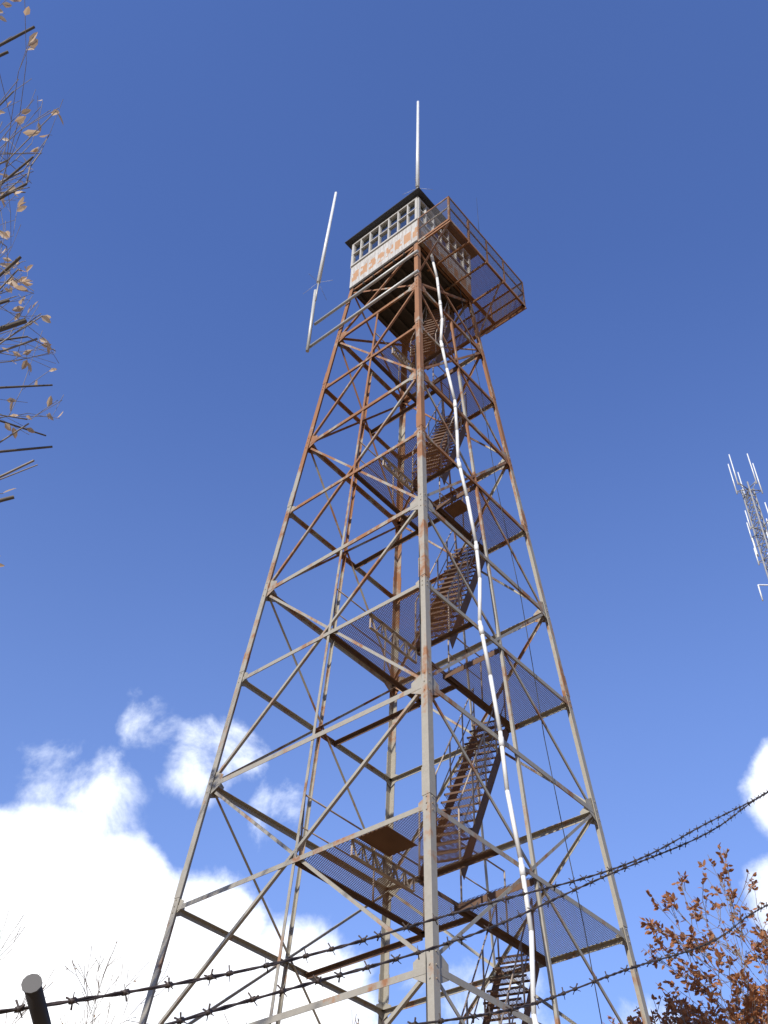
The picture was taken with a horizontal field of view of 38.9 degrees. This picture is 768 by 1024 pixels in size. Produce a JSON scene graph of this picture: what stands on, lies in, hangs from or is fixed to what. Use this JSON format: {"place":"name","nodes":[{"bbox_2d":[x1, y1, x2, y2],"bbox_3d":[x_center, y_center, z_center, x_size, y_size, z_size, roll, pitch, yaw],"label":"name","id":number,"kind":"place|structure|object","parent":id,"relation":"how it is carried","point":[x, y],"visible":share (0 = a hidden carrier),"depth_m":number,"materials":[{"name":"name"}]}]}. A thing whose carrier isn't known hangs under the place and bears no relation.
{"place":"outdoors","nodes":[
{"label":"outdoors","id":0,"kind":"place"},
{"bbox_2d":[0,0,767,1023],"label":"sky","id":1,"kind":"structure","parent":0,"point":[613,154],"materials":[{"name":"blue"}]},
{"label":"ground","id":2,"kind":"structure","parent":0,"visible":0},
{"bbox_2d":[0,0,63,566],"bbox_3d":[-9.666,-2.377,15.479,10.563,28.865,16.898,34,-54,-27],"label":"oak tree","id":3,"kind":"object","parent":2,"relation":"on","point":[20,119],"visible":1,"depth_m":14.67,"materials":[{"name":"brown plant"}]},
{"bbox_2d":[0,910,169,1023],"bbox_3d":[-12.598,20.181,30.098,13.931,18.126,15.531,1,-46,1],"label":"bare tree","id":4,"kind":"object","parent":2,"relation":"on","point":[87,1005],"visible":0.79,"depth_m":34.25,"materials":[{"name":"brown plant"}]},
{"bbox_2d":[0,790,767,1023],"bbox_3d":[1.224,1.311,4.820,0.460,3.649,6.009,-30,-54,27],"label":"barbed wire fence","id":5,"kind":"object","parent":2,"relation":"on","point":[32,990],"visible":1,"depth_m":2.81,"materials":[{"name":"black metal"}]},
{"bbox_2d":[139,101,650,1023],"bbox_3d":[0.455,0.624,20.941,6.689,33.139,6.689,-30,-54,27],"label":"fire lookout tower","id":6,"kind":"structure","parent":2,"relation":"on","point":[415,251],"depth_m":18.07,"materials":[{"name":"grey metal"}]},
{"bbox_2d":[608,927,767,1023],"bbox_3d":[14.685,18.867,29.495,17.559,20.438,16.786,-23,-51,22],"label":"oak tree","id":7,"kind":"object","parent":2,"relation":"on","point":[755,1003],"visible":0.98,"depth_m":30.73,"materials":[{"name":"brown plant"}]},
{"bbox_2d":[638,842,767,1023],"bbox_3d":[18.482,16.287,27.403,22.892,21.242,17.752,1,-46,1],"label":"oak tree","id":8,"kind":"object","parent":2,"relation":"on","point":[691,939],"visible":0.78,"depth_m":34.21,"materials":[{"name":"brown plant"}]},
{"bbox_2d":[728,453,767,600],"bbox_3d":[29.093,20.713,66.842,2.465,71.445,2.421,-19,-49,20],"label":"radio mast","id":9,"kind":"object","parent":2,"relation":"on","point":[754,506],"visible":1,"depth_m":87.47,"materials":[{"name":"metal"}]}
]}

